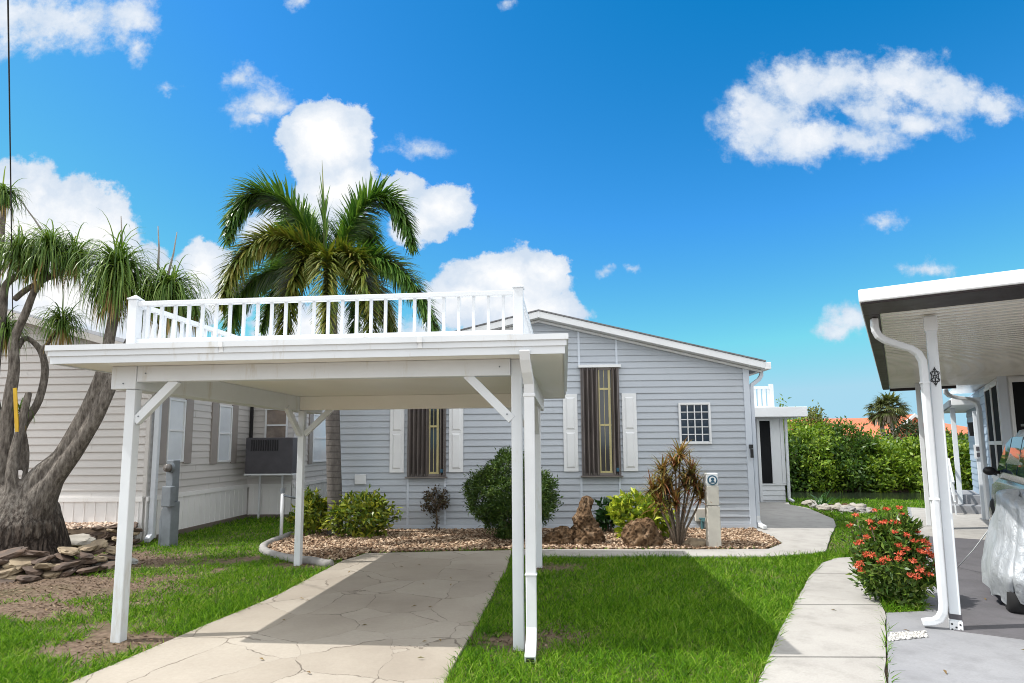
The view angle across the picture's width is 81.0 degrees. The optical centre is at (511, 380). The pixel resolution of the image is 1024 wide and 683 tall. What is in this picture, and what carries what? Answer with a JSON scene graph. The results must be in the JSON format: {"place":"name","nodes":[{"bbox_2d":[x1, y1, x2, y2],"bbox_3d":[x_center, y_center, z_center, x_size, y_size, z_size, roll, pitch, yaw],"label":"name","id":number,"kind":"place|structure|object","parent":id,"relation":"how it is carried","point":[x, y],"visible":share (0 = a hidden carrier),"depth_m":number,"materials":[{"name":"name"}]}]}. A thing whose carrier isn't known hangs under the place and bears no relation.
{"place":"outdoors","nodes":[
{"label":"outdoors","id":0,"kind":"place"},
{"bbox_2d":[65,521,117,530],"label":"gravel","id":1,"kind":"structure","parent":0,"point":[70,525],"depth_m":10.34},
{"bbox_2d":[70,550,510,682],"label":"driveway","id":2,"kind":"structure","parent":0,"point":[321,633],"depth_m":5.34,"materials":[{"name":"concrete"}]},
{"bbox_2d":[0,481,970,682],"bbox_3d":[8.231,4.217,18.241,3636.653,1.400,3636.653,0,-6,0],"label":"ground","id":3,"kind":"structure","parent":0,"point":[103,631],"depth_m":6.50,"materials":[{"name":"soil"}]},
{"bbox_2d":[0,579,15,583],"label":"flat stone","id":4,"kind":"object","parent":3,"relation":"on","point":[4,581],"visible":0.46,"depth_m":7.51,"materials":[{"name":"brown stone"}]},
{"bbox_2d":[0,567,22,578],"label":"flat stone","id":5,"kind":"object","parent":4,"relation":"on","point":[7,572],"visible":0.69,"depth_m":7.61,"materials":[{"name":"beige stone"}]},
{"bbox_2d":[4,573,25,580],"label":"flat stone","id":6,"kind":"object","parent":3,"relation":"on","point":[12,577],"visible":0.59,"depth_m":7.61,"materials":[{"name":"beige stone"}]},
{"bbox_2d":[16,575,41,581],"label":"flat stone","id":7,"kind":"object","parent":3,"relation":"on","point":[27,578],"visible":1,"depth_m":7.53,"materials":[{"name":"brown stone"}]},
{"bbox_2d":[22,565,43,574],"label":"flat stone","id":8,"kind":"object","parent":7,"relation":"on","point":[30,570],"visible":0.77,"depth_m":7.71,"materials":[{"name":"brown stone"}]},
{"bbox_2d":[2,556,38,569],"bbox_3d":[-6.431,2.375,7.854,0.338,0.073,0.459,14,2,-20],"label":"flat stone","id":9,"kind":"object","parent":8,"relation":"on","point":[18,563],"visible":0.71,"depth_m":7.77,"materials":[{"name":"beige stone"}]},
{"bbox_2d":[6,549,50,556],"bbox_3d":[-6.481,2.310,8.022,0.564,0.079,0.354,7,-21,-9],"label":"flat stone","id":10,"kind":"object","parent":9,"relation":"on","point":[32,553],"visible":0.69,"depth_m":7.93,"materials":[{"name":"brown stone"}]},
{"bbox_2d":[31,555,55,564],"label":"flat stone","id":11,"kind":"object","parent":8,"relation":"on","point":[42,559],"visible":0.93,"depth_m":7.91,"materials":[{"name":"brown stone"}]},
{"bbox_2d":[33,563,59,570],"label":"flat stone","id":12,"kind":"object","parent":3,"relation":"on","point":[45,566],"visible":0.62,"depth_m":7.76,"materials":[{"name":"beige stone"}]},
{"bbox_2d":[40,571,62,578],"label":"flat stone","id":13,"kind":"object","parent":3,"relation":"on","point":[49,574],"visible":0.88,"depth_m":7.79,"materials":[{"name":"beige stone"}]},
{"bbox_2d":[59,567,77,576],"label":"flat stone","id":14,"kind":"object","parent":3,"relation":"on","point":[68,572],"visible":0.62,"depth_m":7.86,"materials":[{"name":"brown stone"}]},
{"bbox_2d":[50,559,85,570],"bbox_3d":[-5.926,2.467,8.018,0.295,0.079,0.486,-4,-6,-3],"label":"flat stone","id":15,"kind":"object","parent":14,"relation":"on","point":[62,566],"visible":0.94,"depth_m":7.92,"materials":[{"name":"brown stone"}]},
{"bbox_2d":[69,533,95,545],"bbox_3d":[-6.980,2.581,9.689,0.456,0.108,0.379,8,5,-22],"label":"flat stone","id":16,"kind":"object","parent":3,"relation":"on","point":[82,539],"visible":0.66,"depth_m":9.64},
{"bbox_2d":[67,528,116,547],"bbox_3d":[-8.939,2.736,10.203,4.332,0.430,1.279,0,-6,0],"label":"gravel bed","id":17,"kind":"object","parent":3,"relation":"on","point":[78,531],"visible":0.17,"depth_m":10.03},
{"bbox_2d":[0,166,218,573],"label":"ponytail palm","id":18,"kind":"object","parent":17,"relation":"on","point":[31,516],"visible":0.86,"depth_m":8.82,"materials":[{"name":"green plant"}]},
{"bbox_2d":[13,388,18,431],"bbox_3d":[-7.135,0.423,8.631,0.131,0.640,0.015,0,-6,0],"label":"stick","id":19,"kind":"object","parent":18,"relation":"attached to","point":[15,402],"visible":1,"depth_m":8.62,"materials":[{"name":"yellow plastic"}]},
{"bbox_2d":[76,565,107,573],"bbox_3d":[-5.666,2.550,8.077,0.352,0.069,0.460,-5,-15,-21],"label":"flat stone","id":20,"kind":"object","parent":3,"relation":"on","point":[90,569],"visible":0.94,"depth_m":7.95,"materials":[{"name":"brown stone"}]},
{"bbox_2d":[95,561,114,571],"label":"flat stone","id":21,"kind":"object","parent":3,"relation":"on","point":[110,564],"visible":0.31,"depth_m":8.25,"materials":[{"name":"brown stone"}]},
{"bbox_2d":[90,559,114,566],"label":"flat stone","id":22,"kind":"object","parent":21,"relation":"on","point":[92,565],"visible":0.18,"depth_m":8.41,"materials":[{"name":"stone"}]},
{"bbox_2d":[77,556,108,562],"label":"flat stone","id":23,"kind":"object","parent":22,"relation":"on","point":[101,558],"visible":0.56,"depth_m":8.34,"materials":[{"name":"beige stone"}]},
{"bbox_2d":[68,559,97,564],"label":"flat stone","id":24,"kind":"object","parent":23,"relation":"on","point":[90,562],"visible":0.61,"depth_m":8.20,"materials":[{"name":"brown stone"}]},
{"bbox_2d":[54,553,74,561],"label":"flat stone","id":25,"kind":"object","parent":24,"relation":"on","point":[62,557],"visible":0.71,"depth_m":8.12,"materials":[{"name":"brown stone"}]},
{"bbox_2d":[74,551,93,559],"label":"flat stone","id":26,"kind":"object","parent":23,"relation":"on","point":[85,555],"visible":0.92,"depth_m":8.19,"materials":[{"name":"brown stone"}]},
{"bbox_2d":[57,547,79,555],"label":"flat stone","id":27,"kind":"object","parent":26,"relation":"on","point":[71,551],"visible":1,"depth_m":8.11,"materials":[{"name":"beige stone"}]},
{"bbox_2d":[80,543,98,550],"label":"flat stone","id":28,"kind":"object","parent":26,"relation":"on","point":[90,547],"visible":1,"depth_m":8.43,"materials":[{"name":"beige stone"}]},
{"bbox_2d":[87,548,105,554],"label":"flat stone","id":29,"kind":"object","parent":23,"relation":"on","point":[99,551],"visible":0.45,"depth_m":8.55,"materials":[{"name":"brown stone"}]},
{"bbox_2d":[90,539,107,550],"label":"flat stone","id":30,"kind":"object","parent":29,"relation":"on","point":[102,543],"visible":0.74,"depth_m":8.69,"materials":[{"name":"beige stone"}]},
{"bbox_2d":[0,309,326,542],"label":"house","id":31,"kind":"structure","parent":3,"relation":"on","point":[204,442],"depth_m":11.20,"materials":[{"name":"beige"}]},
{"bbox_2d":[7,0,12,322],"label":"service cable","id":32,"kind":"object","parent":31,"relation":"attached to","point":[9,128],"visible":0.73,"depth_m":7.03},
{"bbox_2d":[159,397,193,464],"bbox_3d":[-6.497,0.967,11.606,0.038,1.280,1.080,-1,-6,3],"label":"window","id":33,"kind":"structure","parent":31,"relation":"in","point":[177,414],"depth_m":11.63,"materials":[{"name":"white glass"}]},
{"bbox_2d":[209,402,238,463],"bbox_3d":[-6.413,1.184,13.401,0.038,1.320,1.100,-1,-6,3],"label":"window","id":34,"kind":"structure","parent":31,"relation":"in","point":[224,421],"depth_m":13.37,"materials":[{"name":"white glass"}]},
{"bbox_2d":[264,409,287,437],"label":"window","id":35,"kind":"structure","parent":31,"relation":"in","point":[276,421],"depth_m":14.55,"materials":[{"name":"white glass"}]},
{"bbox_2d":[308,414,325,463],"bbox_3d":[-5.180,1.561,16.213,0.038,1.330,1.580,-1,-6,3],"label":"window","id":36,"kind":"structure","parent":31,"relation":"in","point":[317,438],"depth_m":15.97,"materials":[{"name":"white glass"}]},
{"bbox_2d":[158,460,179,546],"bbox_3d":[-5.913,2.134,10.320,0.385,1.510,0.285,-3,-7,20],"label":"electric pedestal","id":37,"kind":"object","parent":3,"relation":"on","point":[169,522],"visible":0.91,"depth_m":10.28,"materials":[{"name":"grey metal"}]},
{"bbox_2d":[244,437,297,517],"bbox_3d":[-5.555,2.289,13.982,1.120,1.900,0.628,-1,-6,3],"label":"air conditioner","id":38,"kind":"object","parent":3,"relation":"on","point":[271,456],"visible":0.74,"depth_m":13.75,"materials":[{"name":"grey metal"}]},
{"bbox_2d":[279,488,295,534],"bbox_3d":[-4.095,2.456,10.946,0.275,0.980,0.108,2,-7,-21],"label":"standpipe","id":39,"kind":"object","parent":3,"relation":"on","point":[282,492],"visible":0.89,"depth_m":10.93,"materials":[{"name":"white plastic"}]},
{"bbox_2d":[259,532,333,566],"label":"bed kerb","id":40,"kind":"structure","parent":3,"relation":"on","point":[264,549],"depth_m":8.87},
{"bbox_2d":[45,283,567,662],"bbox_3d":[-1.577,0.940,7.166,4.494,3.127,4.661,-1,-6,5],"label":"carport","id":41,"kind":"object","parent":3,"relation":"on","point":[516,375],"visible":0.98,"depth_m":5.29,"materials":[{"name":"white paint"}]},
{"bbox_2d":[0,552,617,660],"bbox_3d":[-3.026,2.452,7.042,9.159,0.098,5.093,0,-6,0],"label":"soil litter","id":42,"kind":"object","parent":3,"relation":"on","point":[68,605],"visible":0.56,"depth_m":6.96,"materials":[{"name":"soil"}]},
{"bbox_2d":[0,497,929,682],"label":"grass","id":43,"kind":"structure","parent":3,"relation":"on","point":[686,630],"depth_m":5.94,"materials":[{"name":"plant"}]},
{"bbox_2d":[267,527,780,561],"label":"bark mulch","id":44,"kind":"object","parent":3,"relation":"on","point":[417,540],"visible":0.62,"depth_m":10.14,"materials":[{"name":"gravel"}]},
{"bbox_2d":[285,484,329,535],"bbox_3d":[-3.798,2.513,11.400,0.915,1.096,0.886,-5,-8,37],"label":"croton shrub","id":45,"kind":"object","parent":44,"relation":"on","point":[312,503],"visible":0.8,"depth_m":11.24,"materials":[{"name":"green plant"}]},
{"bbox_2d":[210,165,441,534],"bbox_3d":[-3.987,-0.716,11.888,3.877,7.506,5.048,4,-7,-32],"label":"foxtail palm","id":46,"kind":"object","parent":44,"relation":"on","point":[300,238],"visible":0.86,"depth_m":11.46,"materials":[{"name":"plant"}]},
{"bbox_2d":[318,484,403,538],"bbox_3d":[-2.727,2.454,11.110,1.462,1.107,1.194,0,-6,0],"label":"croton shrub","id":47,"kind":"object","parent":44,"relation":"on","point":[370,512],"visible":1,"depth_m":10.89,"materials":[{"name":"green plant"}]},
{"bbox_2d":[420,484,449,529],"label":"small tree","id":48,"kind":"object","parent":44,"relation":"on","point":[442,501],"visible":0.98,"depth_m":11.75,"materials":[{"name":"brown plant"}]},
{"bbox_2d":[459,444,563,539],"bbox_3d":[-0.032,2.021,10.638,1.886,1.772,1.653,0,-6,0],"label":"round shrub","id":49,"kind":"object","parent":44,"relation":"on","point":[495,509],"visible":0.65,"depth_m":10.27,"materials":[{"name":"green plant"}]},
{"bbox_2d":[542,526,574,544],"bbox_3d":[0.842,2.683,10.080,0.677,0.468,0.511,2,-7,-24],"label":"rock","id":50,"kind":"object","parent":44,"relation":"on","point":[563,535],"visible":0.59,"depth_m":9.96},
{"bbox_2d":[570,495,605,545],"bbox_3d":[1.264,2.383,10.111,0.632,0.889,0.601,0,-6,0],"label":"rock","id":51,"kind":"object","parent":44,"relation":"on","point":[586,528],"visible":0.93,"depth_m":9.95,"materials":[{"name":"stone"}]},
{"bbox_2d":[594,497,615,531],"bbox_3d":[1.843,2.551,11.320,0.577,0.790,0.585,5,-8,-41],"label":"leafy shrub","id":52,"kind":"object","parent":44,"relation":"on","point":[605,522],"visible":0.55,"depth_m":11.30,"materials":[{"name":"green plant"}]},
{"bbox_2d":[605,488,675,537],"bbox_3d":[2.324,2.422,10.718,1.362,1.071,1.152,0,-6,0],"label":"leafy shrub","id":53,"kind":"object","parent":44,"relation":"on","point":[621,507],"visible":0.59,"depth_m":10.58,"materials":[{"name":"green plant"}]},
{"bbox_2d":[621,517,663,547],"bbox_3d":[2.139,2.552,9.825,0.688,0.613,0.554,0,-6,0],"label":"rock","id":54,"kind":"object","parent":44,"relation":"on","point":[640,532],"visible":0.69,"depth_m":9.68,"materials":[{"name":"stone"}]},
{"bbox_2d":[637,438,720,544],"bbox_3d":[2.722,1.830,9.872,1.472,1.862,0.886,0,-6,0],"label":"cordyline plant","id":55,"kind":"object","parent":44,"relation":"on","point":[661,487],"visible":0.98,"depth_m":9.82,"materials":[{"name":"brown plant"}]},
{"bbox_2d":[682,538,705,546],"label":"rock","id":56,"kind":"object","parent":44,"relation":"on","point":[694,542],"visible":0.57,"depth_m":9.69,"materials":[{"name":"beige stone"}]},
{"bbox_2d":[704,473,721,548],"bbox_3d":[3.220,2.144,9.629,0.200,1.305,0.183,-1,-6,4],"label":"utility post","id":57,"kind":"object","parent":44,"relation":"on","point":[712,523],"visible":0.84,"depth_m":9.57,"materials":[{"name":"plastic"}]},
{"bbox_2d":[340,309,807,529],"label":"house","id":58,"kind":"structure","parent":3,"relation":"on","point":[623,413],"depth_m":12.03,"materials":[{"name":"grey"}]},
{"bbox_2d":[405,409,446,477],"bbox_3d":[-1.722,0.835,12.095,0.860,2.240,0.113,-1,-6,2],"label":"window","id":59,"kind":"structure","parent":58,"relation":"in","point":[426,428],"depth_m":12.05,"materials":[{"name":"brown metal"}]},
{"bbox_2d":[578,364,622,476],"bbox_3d":[1.771,0.796,11.974,0.850,2.240,0.113,-1,-6,2],"label":"window","id":60,"kind":"structure","parent":58,"relation":"in","point":[599,384],"depth_m":11.98,"materials":[{"name":"brown metal"}]},
{"bbox_2d":[678,402,711,443],"bbox_3d":[3.644,0.849,11.944,0.630,0.820,0.033,-1,-6,2],"label":"glass block window","id":61,"kind":"structure","parent":58,"relation":"in","point":[703,436],"depth_m":11.95,"materials":[{"name":"glass"}]},
{"bbox_2d":[776,394,830,441],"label":"mangrove","id":62,"kind":"object","parent":3,"relation":"on","point":[798,421],"visible":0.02,"depth_m":29.61,"materials":[{"name":"green plant"}]},
{"bbox_2d":[783,427,826,491],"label":"mangrove","id":63,"kind":"object","parent":3,"relation":"on","point":[796,481],"visible":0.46,"depth_m":26.63,"materials":[{"name":"green plant"}]},
{"bbox_2d":[801,500,818,505],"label":"rock","id":64,"kind":"object","parent":3,"relation":"on","point":[808,502],"visible":0.5,"depth_m":16.17,"materials":[{"name":"stone"}]},
{"bbox_2d":[789,400,848,449],"bbox_3d":[15.287,3.417,30.295,3.746,4.799,3.604,0,-6,0],"label":"mangrove","id":65,"kind":"object","parent":3,"relation":"on","point":[811,415],"visible":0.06,"depth_m":30.07,"materials":[{"name":"green plant"}]},
{"bbox_2d":[783,419,858,491],"bbox_3d":[13.801,3.622,27.239,2.984,3.744,3.200,3,-7,-31],"label":"mangrove","id":66,"kind":"object","parent":3,"relation":"on","point":[827,462],"visible":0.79,"depth_m":26.50,"materials":[{"name":"green plant"}]},
{"bbox_2d":[759,557,885,682],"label":"walkway","id":67,"kind":"structure","parent":3,"relation":"on","point":[822,642],"depth_m":5.09,"materials":[{"name":"concrete"}]},
{"bbox_2d":[816,503,830,510],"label":"rock","id":68,"kind":"object","parent":3,"relation":"on","point":[823,506],"visible":0.63,"depth_m":14.91,"materials":[{"name":"stone"}]},
{"bbox_2d":[812,489,840,504],"bbox_3d":[7.968,3.092,15.426,0.745,0.678,0.745,1,-6,-9],"label":"plant","id":69,"kind":"object","parent":3,"relation":"on","point":[822,501],"visible":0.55,"depth_m":15.41,"materials":[{"name":"green plant"}]},
{"bbox_2d":[828,503,848,511],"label":"rock","id":70,"kind":"object","parent":3,"relation":"on","point":[837,506],"visible":0.5,"depth_m":14.66,"materials":[{"name":"stone"}]},
{"bbox_2d":[839,506,856,512],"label":"rock","id":71,"kind":"object","parent":3,"relation":"on","point":[852,509],"visible":0.68,"depth_m":14.44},
{"bbox_2d":[820,415,883,491],"bbox_3d":[15.241,3.516,27.146,3.053,3.913,2.791,4,-8,-35],"label":"mangrove","id":72,"kind":"object","parent":3,"relation":"on","point":[855,442],"visible":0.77,"depth_m":26.50,"materials":[{"name":"green plant"}]},
{"bbox_2d":[848,502,866,508],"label":"rock","id":73,"kind":"object","parent":3,"relation":"on","point":[855,505],"visible":0.32,"depth_m":14.58,"materials":[{"name":"stone"}]},
{"bbox_2d":[855,507,871,514],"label":"rock","id":74,"kind":"object","parent":3,"relation":"on","point":[861,509],"visible":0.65,"depth_m":14.20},
{"bbox_2d":[862,397,889,436],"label":"cabbage palm","id":75,"kind":"object","parent":3,"relation":"on","point":[871,416],"visible":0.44,"depth_m":40.52,"materials":[{"name":"green plant"}]},
{"bbox_2d":[790,414,967,438],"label":"house","id":76,"kind":"structure","parent":3,"relation":"on","point":[913,417],"depth_m":51.46,"materials":[{"name":"orange paint"}]},
{"bbox_2d":[845,427,912,478],"bbox_3d":[17.519,3.946,28.878,3.540,3.419,3.728,-6,-8,40],"label":"mangrove","id":77,"kind":"object","parent":3,"relation":"on","point":[894,441],"visible":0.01,"depth_m":28.83,"materials":[{"name":"green plant"}]},
{"bbox_2d":[849,436,909,491],"bbox_3d":[16.238,3.963,26.817,2.569,2.939,2.617,0,-6,0],"label":"mangrove","id":78,"kind":"object","parent":3,"relation":"on","point":[886,478],"visible":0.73,"depth_m":26.08,"materials":[{"name":"green plant"}]},
{"bbox_2d":[871,391,911,434],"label":"cabbage palm","id":79,"kind":"object","parent":3,"relation":"on","point":[889,416],"visible":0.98,"depth_m":38.74,"materials":[{"name":"green plant"}]},
{"bbox_2d":[840,504,946,611],"bbox_3d":[3.940,1.870,6.256,0.954,1.123,0.888,0,-6,0],"label":"flowering shrub","id":80,"kind":"object","parent":3,"relation":"on","point":[892,540],"visible":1,"depth_m":6.11,"materials":[{"name":"green plant"}]},
{"bbox_2d":[878,417,924,448],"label":"leafy tree","id":81,"kind":"object","parent":3,"relation":"on","point":[911,428],"visible":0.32,"depth_m":32.55,"materials":[{"name":"green plant"}]},
{"bbox_2d":[886,433,952,492],"bbox_3d":[18.079,3.810,26.350,3.083,3.115,2.842,0,-6,0],"label":"mangrove","id":82,"kind":"object","parent":3,"relation":"on","point":[914,478],"visible":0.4,"depth_m":26.00,"materials":[{"name":"green plant"}]},
{"bbox_2d":[910,433,972,489],"bbox_3d":[19.008,3.749,26.087,2.912,3.165,2.825,0,-6,0],"label":"mangrove","id":83,"kind":"object","parent":3,"relation":"on","point":[965,474],"visible":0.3,"depth_m":25.24,"materials":[{"name":"green plant"}]},
{"bbox_2d":[918,427,966,443],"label":"mangrove","id":84,"kind":"object","parent":3,"relation":"on","point":[948,433],"visible":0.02,"depth_m":28.18,"materials":[{"name":"green plant"}]},
{"bbox_2d":[950,432,970,480],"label":"mangrove","id":85,"kind":"object","parent":3,"relation":"on","point":[963,436],"visible":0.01,"depth_m":25.89,"materials":[{"name":"green plant"}]},
{"bbox_2d":[943,375,1023,519],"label":"house","id":86,"kind":"structure","parent":3,"relation":"on","point":[993,410],"depth_m":12.45,"materials":[{"name":"white"}]},
{"bbox_2d":[983,386,997,479],"bbox_3d":[9.498,1.037,11.896,0.028,1.810,0.900,-4,-7,32],"label":"window","id":87,"kind":"structure","parent":86,"relation":"in","point":[987,397],"depth_m":11.96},
{"bbox_2d":[989,381,1002,477],"bbox_3d":[8.982,0.952,11.091,0.028,1.810,0.900,-4,-7,32],"label":"window","id":88,"kind":"structure","parent":86,"relation":"in","point":[993,387],"depth_m":11.19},
{"bbox_2d":[1008,377,1023,436],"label":"window","id":89,"kind":"structure","parent":86,"relation":"in","point":[1016,385],"depth_m":10.56,"materials":[{"name":"glass"}]},
{"bbox_2d":[0,0,1023,426],"label":"sky","id":90,"kind":"structure","parent":0,"point":[731,176],"materials":[{"name":"blue"}]},
{"bbox_2d":[45,555,1023,673],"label":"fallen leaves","id":91,"kind":"object","parent":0,"point":[945,671],"visible":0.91,"depth_m":5.57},
{"bbox_2d":[524,502,835,557],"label":"patio path","id":92,"kind":"structure","parent":0,"point":[792,529],"depth_m":10.28,"materials":[{"name":"concrete"}]},
{"bbox_2d":[785,490,929,501],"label":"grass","id":93,"kind":"structure","parent":0,"point":[897,495],"depth_m":24.52,"materials":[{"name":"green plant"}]},
{"bbox_2d":[911,508,988,539],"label":"path","id":94,"kind":"structure","parent":0,"point":[970,526],"depth_m":11.94,"materials":[{"name":"concrete"}]},
{"bbox_2d":[886,507,1023,682],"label":"neighbour driveway","id":95,"kind":"structure","parent":0,"point":[961,657],"depth_m":4.64,"materials":[{"name":"grey paint"}]},
{"bbox_2d":[887,630,928,640],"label":"white gravel","id":96,"kind":"structure","parent":95,"relation":"on","point":[899,635],"depth_m":5.06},
{"bbox_2d":[925,536,1023,639],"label":"carport floor","id":97,"kind":"structure","parent":0,"point":[991,615],"depth_m":6.10,"materials":[{"name":"grey paint"}]},
{"bbox_2d":[858,269,1023,629],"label":"carport","id":98,"kind":"object","parent":97,"relation":"on","point":[930,340],"visible":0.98,"depth_m":5.51,"materials":[{"name":"paint"}]},
{"bbox_2d":[958,531,986,566],"bbox_3d":[5.699,1.897,7.371,0.155,0.995,1.144,-1,-6,7],"label":"tie cord","id":99,"kind":"object","parent":97,"relation":"on","point":[973,549],"visible":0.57,"depth_m":7.40,"materials":[{"name":"fabric"}]},
{"bbox_2d":[981,489,1023,613],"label":"covered vehicle","id":100,"kind":"object","parent":97,"relation":"on","point":[1002,565],"visible":1,"depth_m":5.83,"materials":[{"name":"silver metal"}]},
{"bbox_2d":[983,424,1023,521],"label":"parked car","id":101,"kind":"object","parent":97,"relation":"on","point":[1010,469],"visible":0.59,"depth_m":8.57,"materials":[{"name":"silver metal"}]},
{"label":"flat stone","id":102,"kind":"object","parent":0,"visible":0},
{"bbox_2d":[101,534,115,538],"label":"flat stone","id":103,"kind":"object","parent":102,"relation":"on","point":[107,536],"visible":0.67,"depth_m":10.07,"materials":[{"name":"brown stone"}]},
{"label":"flat stone","id":104,"kind":"object","parent":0,"visible":0},
{"bbox_2d":[85,531,104,534],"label":"flat stone","id":105,"kind":"object","parent":104,"relation":"on","point":[95,533],"visible":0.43,"depth_m":10.06,"materials":[{"name":"brown stone"}]},
{"bbox_2d":[88,525,105,530],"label":"flat stone","id":106,"kind":"object","parent":105,"relation":"on","point":[98,528],"visible":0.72,"depth_m":10.08,"materials":[{"name":"brown stone"}]},
{"label":"flat stone","id":107,"kind":"object","parent":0,"visible":0},
{"bbox_2d":[0,559,8,566],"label":"flat stone","id":108,"kind":"object","parent":107,"relation":"on","point":[4,561],"visible":0.88,"depth_m":7.67,"materials":[{"name":"brown stone"}]},
{"bbox_2d":[0,546,29,559],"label":"flat stone","id":109,"kind":"object","parent":108,"relation":"on","point":[15,553],"visible":0.93,"depth_m":7.84,"materials":[{"name":"brown stone"}]},
{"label":"flat stone","id":110,"kind":"object","parent":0,"visible":0},
{"bbox_2d":[104,546,115,554],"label":"flat stone","id":111,"kind":"object","parent":110,"relation":"on","point":[111,549],"visible":0.48,"depth_m":8.68,"materials":[{"name":"beige stone"}]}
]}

